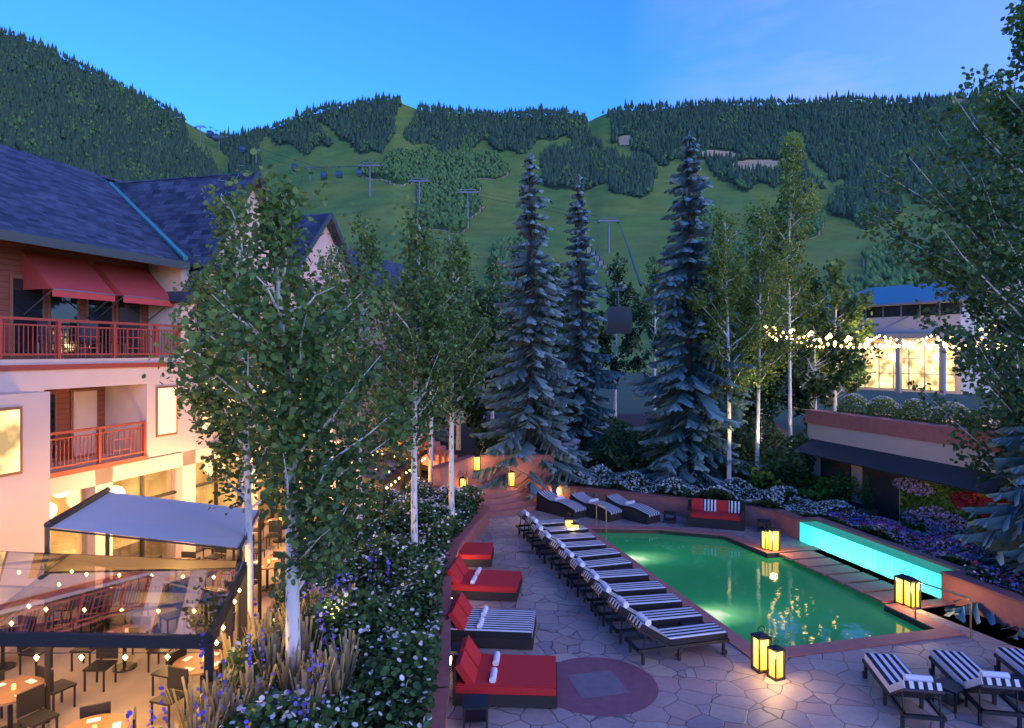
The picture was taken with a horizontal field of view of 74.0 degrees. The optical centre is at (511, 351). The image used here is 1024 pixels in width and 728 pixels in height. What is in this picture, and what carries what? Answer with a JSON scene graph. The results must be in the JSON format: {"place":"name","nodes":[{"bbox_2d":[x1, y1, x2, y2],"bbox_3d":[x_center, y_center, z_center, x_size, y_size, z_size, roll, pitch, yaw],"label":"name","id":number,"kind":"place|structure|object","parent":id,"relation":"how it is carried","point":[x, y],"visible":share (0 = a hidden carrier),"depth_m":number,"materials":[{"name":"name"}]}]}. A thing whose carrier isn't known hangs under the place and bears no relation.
{"place":"outdoors","nodes":[
{"label":"outdoors","id":0,"kind":"place"},
{"bbox_2d":[0,471,430,727],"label":"patio floor","id":1,"kind":"structure","parent":0,"point":[127,691],"depth_m":14.54,"materials":[{"name":"stone"}]},
{"bbox_2d":[0,647,53,675],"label":"patio table","id":2,"kind":"object","parent":1,"relation":"on","point":[28,652],"visible":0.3,"depth_m":14.91,"materials":[{"name":"brown wood"}]},
{"bbox_2d":[0,665,76,727],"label":"dining set","id":3,"kind":"object","parent":1,"relation":"on","point":[26,694],"visible":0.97,"depth_m":12.44,"materials":[{"name":"brown wood"}]},
{"bbox_2d":[46,701,161,727],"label":"patio table","id":4,"kind":"object","parent":1,"relation":"on","point":[99,715],"visible":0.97,"depth_m":11.52,"materials":[{"name":"brown wood"}]},
{"bbox_2d":[70,648,176,691],"bbox_3d":[-8.572,6.545,15.029,1.853,0.910,1.853,0,0,-44],"label":"dining set","id":5,"kind":"object","parent":1,"relation":"on","point":[100,665],"visible":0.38,"depth_m":14.40,"materials":[{"name":"brown wood"}]},
{"bbox_2d":[0,551,247,690],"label":"patio pavilion","id":6,"kind":"structure","parent":1,"relation":"on","point":[73,600],"depth_m":10.94,"materials":[{"name":"glass"}]},
{"bbox_2d":[43,487,261,723],"bbox_3d":[-7.535,5.105,14.857,3.514,3.790,3.451,0,0,-14],"label":"canopy","id":7,"kind":"object","parent":1,"relation":"on","point":[106,511],"visible":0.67,"depth_m":14.38,"materials":[{"name":"fabric"}]},
{"bbox_2d":[149,640,233,727],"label":"dining set","id":8,"kind":"object","parent":1,"relation":"on","point":[176,668],"visible":0.44,"depth_m":13.35,"materials":[{"name":"brown wood"}]},
{"bbox_2d":[50,415,373,557],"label":"restaurant facade","id":9,"kind":"structure","parent":1,"relation":"on","point":[179,476],"depth_m":21.23,"materials":[{"name":"beige paint"}]},
{"bbox_2d":[202,535,265,560],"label":"dining chairs","id":10,"kind":"object","parent":1,"relation":"on","point":[215,556],"visible":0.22,"depth_m":22.10,"materials":[{"name":"brown wood"}]},
{"bbox_2d":[0,191,475,654],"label":"hotel facade","id":11,"kind":"structure","parent":1,"relation":"on","point":[109,408],"depth_m":19.68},
{"bbox_2d":[37,321,132,465],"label":"balcony chairs tables","id":12,"kind":"object","parent":11,"relation":"on","point":[87,331],"visible":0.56,"depth_m":19.98,"materials":[{"name":"brown"}]},
{"bbox_2d":[22,251,173,321],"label":"awnings","id":13,"kind":"object","parent":11,"relation":"attached to","point":[61,276],"visible":0.98,"depth_m":19.85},
{"bbox_2d":[0,145,219,270],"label":"roof","id":14,"kind":"structure","parent":11,"relation":"on","point":[43,196],"depth_m":21.62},
{"bbox_2d":[0,170,369,305],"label":"roof trim","id":15,"kind":"structure","parent":11,"relation":"attached to","point":[14,236],"depth_m":20.89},
{"bbox_2d":[115,174,254,303],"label":"roof","id":16,"kind":"structure","parent":11,"relation":"on","point":[173,209],"depth_m":25.37,"materials":[{"name":"stone"}]},
{"bbox_2d":[113,172,298,294],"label":"roof trim","id":17,"kind":"structure","parent":11,"relation":"on","point":[257,186],"depth_m":26.45,"materials":[{"name":"stone"}]},
{"bbox_2d":[285,215,327,257],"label":"roof","id":18,"kind":"structure","parent":11,"relation":"attached to","point":[313,228],"depth_m":31.36,"materials":[{"name":"stone"}]},
{"bbox_2d":[349,249,478,315],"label":"roof","id":19,"kind":"structure","parent":11,"relation":"on","point":[389,266],"depth_m":48.62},
{"bbox_2d":[244,551,284,591],"bbox_3d":[-7.226,6.545,20.052,1.853,0.910,1.853,0,0,-29],"label":"patio table","id":20,"kind":"object","parent":1,"relation":"on","point":[265,563],"visible":0.28,"depth_m":20.02,"materials":[{"name":"brown wood"}]},
{"bbox_2d":[210,420,426,509],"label":"patio pavilion","id":21,"kind":"structure","parent":1,"relation":"on","point":[390,461],"depth_m":24.96,"materials":[{"name":"black metal"}]},
{"bbox_2d":[232,493,489,727],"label":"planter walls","id":22,"kind":"structure","parent":1,"relation":"on","point":[476,527],"depth_m":13.58,"materials":[{"name":"red stone"}]},
{"bbox_2d":[141,169,337,617],"bbox_3d":[-5.565,0.871,14.512,3.653,9.560,3.609,0,0,0],"label":"aspen tree","id":23,"kind":"object","parent":22,"relation":"on","point":[234,203],"depth_m":14.28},
{"bbox_2d":[147,582,360,727],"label":"feather grass","id":24,"kind":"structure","parent":22,"relation":"on","point":[334,677],"depth_m":10.43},
{"bbox_2d":[166,148,429,681],"bbox_3d":[-3.271,1.280,10.840,3.694,8.746,3.343,0,0,0],"label":"aspen tree","id":25,"kind":"object","parent":22,"relation":"on","point":[314,389],"depth_m":10.48,"materials":[{"name":"plant"}]},
{"bbox_2d":[297,237,377,499],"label":"aspen tree","id":26,"kind":"object","parent":22,"relation":"on","point":[332,265],"depth_m":25.36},
{"bbox_2d":[200,480,485,727],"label":"planter plants","id":27,"kind":"object","parent":22,"relation":"on","point":[378,660],"depth_m":12.47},
{"bbox_2d":[126,538,390,727],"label":"purple flowers","id":28,"kind":"object","parent":27,"relation":"on","point":[202,712],"visible":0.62,"depth_m":9.69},
{"bbox_2d":[304,203,413,530],"bbox_3d":[-4.669,0.592,20.604,3.709,10.118,3.753,0,0,0],"label":"aspen tree","id":29,"kind":"object","parent":22,"relation":"on","point":[367,252],"depth_m":20.43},
{"bbox_2d":[355,192,486,554],"bbox_3d":[-2.493,0.714,17.554,3.713,9.776,3.338,0,0,0],"label":"aspen tree","id":30,"kind":"object","parent":22,"relation":"on","point":[433,292],"depth_m":17.60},
{"bbox_2d":[367,477,476,525],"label":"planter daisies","id":31,"kind":"object","parent":22,"relation":"on","point":[429,502],"depth_m":23.30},
{"bbox_2d":[410,225,509,515],"bbox_3d":[-1.692,0.768,21.671,3.237,9.667,3.326,0,0,0],"label":"aspen tree","id":32,"kind":"object","parent":22,"relation":"on","point":[475,361],"depth_m":21.34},
{"bbox_2d":[253,512,283,549],"bbox_3d":[-8.572,6.545,25.073,1.853,0.910,1.853,0,0,40],"label":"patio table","id":33,"kind":"object","parent":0,"point":[275,528],"visible":0.5,"depth_m":24.45,"materials":[{"name":"brown wood"}]},
{"bbox_2d":[194,125,619,252],"bbox_3d":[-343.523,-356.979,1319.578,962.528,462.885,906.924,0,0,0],"label":"ski lift towers","id":34,"kind":"structure","parent":0,"point":[459,191],"depth_m":1118.05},
{"bbox_2d":[0,34,1023,372],"bbox_3d":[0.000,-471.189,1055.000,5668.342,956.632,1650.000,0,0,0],"label":"mountain terrain","id":35,"kind":"structure","parent":0,"point":[642,226],"depth_m":1175.60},
{"bbox_2d":[198,127,706,333],"bbox_3d":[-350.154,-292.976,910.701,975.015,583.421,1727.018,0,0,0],"label":"lift","id":36,"kind":"object","parent":35,"relation":"on","point":[619,319],"visible":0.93,"depth_m":47.96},
{"bbox_2d":[0,26,1023,243],"bbox_3d":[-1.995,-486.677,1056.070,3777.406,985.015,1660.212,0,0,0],"label":"mountain forest conifers","id":37,"kind":"object","parent":35,"relation":"on","point":[109,151],"visible":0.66,"depth_m":1610.72,"materials":[{"name":"plant"}]},
{"bbox_2d":[0,30,1023,345],"bbox_3d":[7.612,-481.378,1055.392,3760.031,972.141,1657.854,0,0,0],"label":"conifer forest","id":38,"kind":"object","parent":35,"relation":"on","point":[880,264],"visible":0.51,"depth_m":1363.49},
{"bbox_2d":[0,0,1023,134],"label":"sky","id":39,"kind":"structure","parent":0,"point":[222,64],"materials":[{"name":"blue"}]},
{"bbox_2d":[410,414,864,510],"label":"garden bed soil","id":40,"kind":"structure","parent":0,"point":[468,442],"depth_m":45.00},
{"bbox_2d":[379,251,462,462],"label":"garden tree","id":41,"kind":"object","parent":40,"relation":"on","point":[435,420],"depth_m":33.10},
{"bbox_2d":[384,232,475,482],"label":"aspen tree","id":42,"kind":"object","parent":40,"relation":"on","point":[433,243],"depth_m":27.42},
{"bbox_2d":[418,235,504,449],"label":"tree","id":43,"kind":"object","parent":40,"relation":"on","point":[467,282],"depth_m":37.89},
{"bbox_2d":[457,281,510,453],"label":"garden tree","id":44,"kind":"object","parent":40,"relation":"on","point":[472,411],"depth_m":34.20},
{"bbox_2d":[473,254,516,418],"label":"tree","id":45,"kind":"object","parent":40,"relation":"on","point":[495,272],"depth_m":51.89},
{"bbox_2d":[469,149,610,499],"bbox_3d":[0.924,-1.362,28.767,6.952,14.277,6.469,0,0,0],"label":"spruce tree","id":46,"kind":"object","parent":40,"relation":"on","point":[511,382],"depth_m":28.08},
{"bbox_2d":[545,170,626,467],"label":"spruce tree","id":47,"kind":"object","parent":40,"relation":"on","point":[593,377],"depth_m":32.69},
{"bbox_2d":[584,252,649,417],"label":"tree","id":48,"kind":"object","parent":40,"relation":"on","point":[606,339],"depth_m":55.27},
{"bbox_2d":[472,413,815,493],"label":"garden shrubs","id":49,"kind":"object","parent":40,"relation":"on","point":[627,451],"visible":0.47,"depth_m":29.49,"materials":[{"name":"green plant"}]},
{"bbox_2d":[619,254,682,410],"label":"tree","id":50,"kind":"object","parent":40,"relation":"on","point":[647,325],"depth_m":61.93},
{"bbox_2d":[555,464,799,508],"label":"bed plants","id":51,"kind":"object","parent":40,"relation":"on","point":[728,496],"depth_m":25.43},
{"bbox_2d":[614,127,777,495],"bbox_3d":[7.062,-1.187,28.096,8.409,15.825,7.280,0,0,0],"label":"spruce tree","id":52,"kind":"object","parent":40,"relation":"on","point":[705,414],"depth_m":27.06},
{"bbox_2d":[677,206,771,479],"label":"aspen tree","id":53,"kind":"object","parent":40,"relation":"on","point":[720,275],"depth_m":26.14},
{"bbox_2d":[715,290,787,439],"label":"garden tree","id":54,"kind":"object","parent":40,"relation":"on","point":[749,412],"depth_m":34.87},
{"bbox_2d":[727,195,804,469],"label":"aspen tree","id":55,"kind":"object","parent":40,"relation":"on","point":[746,308],"depth_m":27.24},
{"bbox_2d":[735,292,821,440],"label":"garden tree","id":56,"kind":"object","parent":40,"relation":"on","point":[772,401],"depth_m":34.64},
{"bbox_2d":[744,131,841,448],"bbox_3d":[12.409,-2.140,29.961,3.906,15.282,4.525,0,0,0],"label":"aspen tree","id":57,"kind":"object","parent":40,"relation":"on","point":[783,228],"depth_m":29.91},
{"bbox_2d":[731,454,865,501],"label":"shrubs","id":58,"kind":"object","parent":40,"relation":"on","point":[811,491],"visible":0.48,"depth_m":25.54,"materials":[{"name":"green plant"}]},
{"bbox_2d":[780,495,854,517],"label":"bed plants","id":59,"kind":"object","parent":40,"relation":"on","point":[813,508],"depth_m":22.79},
{"bbox_2d":[772,263,883,426],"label":"garden tree","id":60,"kind":"object","parent":40,"relation":"on","point":[840,375],"depth_m":36.47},
{"bbox_2d":[791,255,878,410],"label":"tree","id":61,"kind":"object","parent":40,"relation":"on","point":[854,305],"depth_m":39.38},
{"bbox_2d":[405,373,1002,638],"bbox_3d":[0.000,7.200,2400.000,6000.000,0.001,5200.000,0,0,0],"label":"hedge","id":62,"kind":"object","parent":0,"point":[627,403],"depth_m":99.78,"materials":[{"name":"green plant"}]},
{"bbox_2d":[793,409,1023,523],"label":"terrace building walls","id":63,"kind":"structure","parent":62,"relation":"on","point":[884,451],"depth_m":23.12,"materials":[{"name":"paint"}]},
{"bbox_2d":[835,393,870,415],"bbox_3d":[13.251,2.046,26.303,1.280,0.870,1.480,0,0,0],"label":"terrace shrub","id":64,"kind":"object","parent":63,"relation":"on","point":[848,404],"depth_m":26.08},
{"bbox_2d":[756,326,996,402],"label":"festoon poles","id":65,"kind":"object","parent":63,"relation":"on","point":[799,375],"depth_m":32.96,"materials":[{"name":"black metal"}]},
{"bbox_2d":[763,325,1005,349],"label":"string lights","id":66,"kind":"object","parent":65,"relation":"hanging from","point":[909,343],"visible":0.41,"depth_m":31.70,"materials":[{"name":"yellow glass"}]},
{"bbox_2d":[863,396,900,418],"bbox_3d":[13.599,2.049,24.901,1.276,0.859,1.461,0,0,0],"label":"terrace shrub","id":67,"kind":"object","parent":63,"relation":"on","point":[869,408],"depth_m":24.72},
{"bbox_2d":[893,398,933,422],"bbox_3d":[13.940,2.043,23.479,1.281,0.876,1.465,0,0,0],"label":"terrace shrub","id":68,"kind":"object","parent":63,"relation":"on","point":[899,414],"depth_m":23.29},
{"bbox_2d":[928,401,970,426],"bbox_3d":[14.289,2.052,22.078,1.280,0.872,1.467,0,0,0],"label":"terrace shrub","id":69,"kind":"object","parent":63,"relation":"on","point":[939,421],"depth_m":21.94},
{"bbox_2d":[899,475,1020,557],"bbox_3d":[15.007,4.917,13.296,0.223,1.971,18.686,0,0,-14],"label":"green wall foliage","id":70,"kind":"object","parent":63,"relation":"attached to","point":[936,498],"visible":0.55,"depth_m":21.03,"materials":[{"name":"green plant"}]},
{"bbox_2d":[891,477,968,536],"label":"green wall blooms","id":71,"kind":"object","parent":70,"relation":"attached to","point":[941,526],"visible":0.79,"depth_m":21.00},
{"bbox_2d":[948,491,1013,517],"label":"red flowers","id":72,"kind":"object","parent":70,"relation":"attached to","point":[964,500],"visible":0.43,"depth_m":19.74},
{"bbox_2d":[447,510,1023,727],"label":"pool deck paving","id":73,"kind":"structure","parent":0,"point":[708,686],"depth_m":12.81,"materials":[{"name":"stone"}]},
{"bbox_2d":[433,536,493,566],"bbox_3d":[-1.439,5.646,19.521,1.769,0.708,1.276,0,0,2],"label":"daybed","id":74,"kind":"object","parent":73,"relation":"on","point":[477,554],"visible":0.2,"depth_m":18.98,"materials":[{"name":"fabric"}]},
{"bbox_2d":[462,694,488,727],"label":"side table","id":75,"kind":"object","parent":73,"relation":"on","point":[475,707],"visible":1,"depth_m":10.93,"materials":[{"name":"wood"}]},
{"bbox_2d":[406,428,553,516],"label":"garden stairs steps","id":76,"kind":"structure","parent":73,"relation":"on","point":[502,501],"depth_m":26.92,"materials":[{"name":"red stone"}]},
{"bbox_2d":[444,555,521,600],"bbox_3d":[-0.686,5.646,16.977,1.769,0.708,1.276,0,0,7],"label":"daybed","id":77,"kind":"object","parent":73,"relation":"on","point":[478,583],"visible":0.92,"depth_m":16.52,"materials":[{"name":"fabric"}]},
{"bbox_2d":[446,592,535,649],"bbox_3d":[-0.404,5.646,14.328,1.769,0.708,1.276,0,0,5],"label":"daybed","id":78,"kind":"object","parent":73,"relation":"on","point":[485,626],"visible":0.94,"depth_m":13.89,"materials":[{"name":"fabric"}]},
{"bbox_2d":[452,635,556,707],"bbox_3d":[-0.087,5.646,12.061,1.769,0.708,1.276,0,0,3],"label":"daybed","id":79,"kind":"object","parent":73,"relation":"on","point":[501,680],"visible":1,"depth_m":11.65,"materials":[{"name":"fabric"}]},
{"bbox_2d":[516,510,576,538],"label":"pool lounger","id":80,"kind":"object","parent":73,"relation":"on","point":[524,514],"visible":0.45,"depth_m":22.09,"materials":[{"name":"fabric"}]},
{"bbox_2d":[523,516,588,541],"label":"pool lounger","id":81,"kind":"object","parent":73,"relation":"on","point":[555,529],"visible":0.46,"depth_m":21.25,"materials":[{"name":"fabric"}]},
{"bbox_2d":[536,490,585,518],"bbox_3d":[1.827,5.656,25.182,0.720,0.688,1.900,0,0,-42],"label":"wave chaise","id":82,"kind":"object","parent":73,"relation":"on","point":[549,501],"visible":1,"depth_m":24.98,"materials":[{"name":"wicker"}]},
{"bbox_2d":[528,523,595,554],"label":"pool lounger","id":83,"kind":"object","parent":73,"relation":"on","point":[537,528],"visible":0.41,"depth_m":20.37,"materials":[{"name":"fabric"}]},
{"bbox_2d":[535,530,605,563],"bbox_3d":[1.712,5.592,19.671,1.980,0.815,0.670,0,0,-12],"label":"pool lounger","id":84,"kind":"object","parent":73,"relation":"on","point":[545,536],"visible":0.52,"depth_m":19.51,"materials":[{"name":"fabric"}]},
{"bbox_2d":[547,539,620,568],"bbox_3d":[2.009,5.592,18.779,1.980,0.815,0.670,0,0,-18],"label":"pool lounger","id":85,"kind":"object","parent":73,"relation":"on","point":[591,554],"visible":0.54,"depth_m":18.68,"materials":[{"name":"fabric"}]},
{"bbox_2d":[555,548,633,585],"bbox_3d":[2.173,5.592,17.911,1.980,0.815,0.670,0,0,-17],"label":"pool lounger","id":86,"kind":"object","parent":73,"relation":"on","point":[566,555],"visible":0.62,"depth_m":17.81,"materials":[{"name":"fabric"}]},
{"bbox_2d":[570,492,621,521],"bbox_3d":[3.051,5.656,24.815,0.720,0.688,1.900,0,0,-42],"label":"wave chaise","id":87,"kind":"object","parent":73,"relation":"on","point":[614,513],"visible":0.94,"depth_m":24.46,"materials":[{"name":"fabric"}]},
{"bbox_2d":[557,657,658,715],"bbox_3d":[1.538,5.994,12.246,2.160,0.004,2.160,0,0,0],"label":"circular paving inlay","id":88,"kind":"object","parent":73,"relation":"on","point":[596,686],"depth_m":12.12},
{"bbox_2d":[567,557,649,596],"bbox_3d":[2.412,5.592,17.059,1.980,0.815,0.670,0,0,-11],"label":"pool lounger","id":89,"kind":"object","parent":73,"relation":"on","point":[616,575],"visible":0.66,"depth_m":16.91,"materials":[{"name":"fabric"}]},
{"bbox_2d":[579,569,666,611],"bbox_3d":[2.644,5.592,16.127,1.980,0.815,0.670,0,0,-11],"label":"pool lounger","id":90,"kind":"object","parent":73,"relation":"on","point":[591,577],"visible":0.54,"depth_m":16.00,"materials":[{"name":"fabric"}]},
{"bbox_2d":[605,494,659,524],"bbox_3d":[4.324,5.656,24.460,0.720,0.688,1.900,0,0,-42],"label":"wave chaise","id":91,"kind":"object","parent":73,"relation":"on","point":[632,510],"visible":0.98,"depth_m":24.09,"materials":[{"name":"fabric"}]},
{"bbox_2d":[590,581,682,626],"bbox_3d":[2.801,5.592,15.275,1.980,0.815,0.670,0,0,-10],"label":"pool lounger","id":92,"kind":"object","parent":73,"relation":"on","point":[603,590],"visible":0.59,"depth_m":15.13,"materials":[{"name":"fabric"}]},
{"bbox_2d":[605,595,703,644],"bbox_3d":[3.018,5.592,14.403,1.980,0.815,0.670,0,0,-13],"label":"pool lounger","id":93,"kind":"object","parent":73,"relation":"on","point":[661,618],"visible":0.62,"depth_m":14.27,"materials":[{"name":"fabric"}]},
{"bbox_2d":[543,483,776,526],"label":"planter wall","id":94,"kind":"structure","parent":73,"relation":"on","point":[660,503],"depth_m":25.15,"materials":[{"name":"red stone"}]},
{"bbox_2d":[624,612,729,665],"bbox_3d":[3.276,5.592,13.508,1.980,0.815,0.670,0,0,-15],"label":"pool lounger","id":95,"kind":"object","parent":73,"relation":"on","point":[685,636],"visible":1,"depth_m":13.33,"materials":[{"name":"fabric"}]},
{"bbox_2d":[686,498,744,530],"bbox_3d":[7.014,5.576,23.373,1.900,0.849,0.850,0,0,19],"label":"outdoor sofa","id":96,"kind":"object","parent":73,"relation":"on","point":[715,514],"visible":1,"depth_m":23.25,"materials":[{"name":"fabric"}]},
{"bbox_2d":[751,626,771,673],"bbox_3d":[4.693,5.581,12.793,0.268,0.838,0.268,0,0,-14],"label":"deck lantern","id":97,"kind":"object","parent":73,"relation":"on","point":[761,644],"visible":0.94,"depth_m":12.71,"materials":[{"name":"glass"}]},
{"bbox_2d":[592,529,933,658],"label":"pool shell walls","id":98,"kind":"structure","parent":73,"relation":"in","point":[901,616],"depth_m":22.12,"materials":[{"name":"red paint"}]},
{"bbox_2d":[597,533,922,646],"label":"pool water","id":99,"kind":"structure","parent":98,"relation":"in","point":[746,593],"depth_m":17.25,"materials":[{"name":"green liquid"}]},
{"bbox_2d":[584,525,965,661],"bbox_3d":[6.664,6.110,19.057,6.712,0.280,10.552,0,0,-14],"label":"pool coping","id":100,"kind":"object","parent":73,"relation":"on","point":[938,630],"depth_m":15.19,"materials":[{"name":"red stone"}]},
{"bbox_2d":[904,572,920,609],"bbox_3d":[9.373,5.581,15.920,0.268,0.838,0.268,0,0,-8],"label":"deck lantern","id":101,"kind":"object","parent":100,"relation":"on","point":[909,583],"visible":0.98,"depth_m":15.84,"materials":[{"name":"glass"}]},
{"bbox_2d":[767,639,784,681],"bbox_3d":[4.850,5.644,12.481,0.228,0.712,0.228,0,0,-22],"label":"deck lantern","id":102,"kind":"object","parent":73,"relation":"on","point":[775,662],"visible":1,"depth_m":12.43,"materials":[{"name":"glass"}]},
{"bbox_2d":[779,551,921,602],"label":"stepping stones","id":103,"kind":"object","parent":73,"relation":"on","point":[868,589],"visible":0.62,"depth_m":18.09,"materials":[{"name":"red stone"}]},
{"bbox_2d":[773,509,1023,631],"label":"planter walls","id":104,"kind":"structure","parent":73,"relation":"on","point":[1005,606],"depth_m":16.04,"materials":[{"name":"red stone"}]},
{"bbox_2d":[800,522,940,597],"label":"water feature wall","id":105,"kind":"structure","parent":104,"relation":"attached to","point":[881,563],"depth_m":18.74,"materials":[{"name":"teal"}]},
{"bbox_2d":[801,521,951,574],"bbox_3d":[10.060,5.558,19.052,0.600,0.285,5.250,0,0,-14],"label":"coping","id":106,"kind":"object","parent":104,"relation":"in","point":[920,562],"visible":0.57,"depth_m":18.67,"materials":[{"name":"teal"}]},
{"bbox_2d":[820,509,1004,571],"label":"bed plants","id":107,"kind":"object","parent":104,"relation":"on","point":[883,535],"depth_m":18.98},
{"bbox_2d":[830,509,1023,589],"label":"bed plants","id":108,"kind":"object","parent":104,"relation":"on","point":[935,536],"visible":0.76,"depth_m":18.57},
{"bbox_2d":[963,564,1023,595],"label":"bed plants","id":109,"kind":"object","parent":104,"relation":"on","point":[986,575],"depth_m":15.85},
{"bbox_2d":[862,653,946,727],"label":"deck lounger","id":110,"kind":"object","parent":73,"relation":"on","point":[892,675],"visible":1,"depth_m":11.09,"materials":[{"name":"fabric"}]},
{"bbox_2d":[931,677,967,713],"bbox_3d":[7.419,5.825,11.521,0.420,0.350,0.420,0,0,-31],"label":"side table","id":111,"kind":"object","parent":73,"relation":"on","point":[955,688],"visible":0.68,"depth_m":11.46,"materials":[{"name":"wood"}]},
{"bbox_2d":[929,650,1023,727],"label":"deck lounger","id":112,"kind":"object","parent":73,"relation":"on","point":[966,672],"visible":0.91,"depth_m":11.16,"materials":[{"name":"fabric"}]},
{"bbox_2d":[994,647,1023,676],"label":"deck lounger","id":113,"kind":"object","parent":73,"relation":"on","point":[1012,659],"visible":0.92,"depth_m":12.49,"materials":[{"name":"fabric"}]},
{"bbox_2d":[762,280,1023,394],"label":"building","id":114,"kind":"structure","parent":0,"point":[893,310],"depth_m":48.70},
{"bbox_2d":[853,0,1023,486],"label":"aspen tree","id":115,"kind":"object","parent":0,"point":[973,252],"depth_m":17.63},
{"bbox_2d":[943,367,1023,639],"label":"spruce tree","id":116,"kind":"object","parent":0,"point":[1000,532],"visible":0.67,"depth_m":16.00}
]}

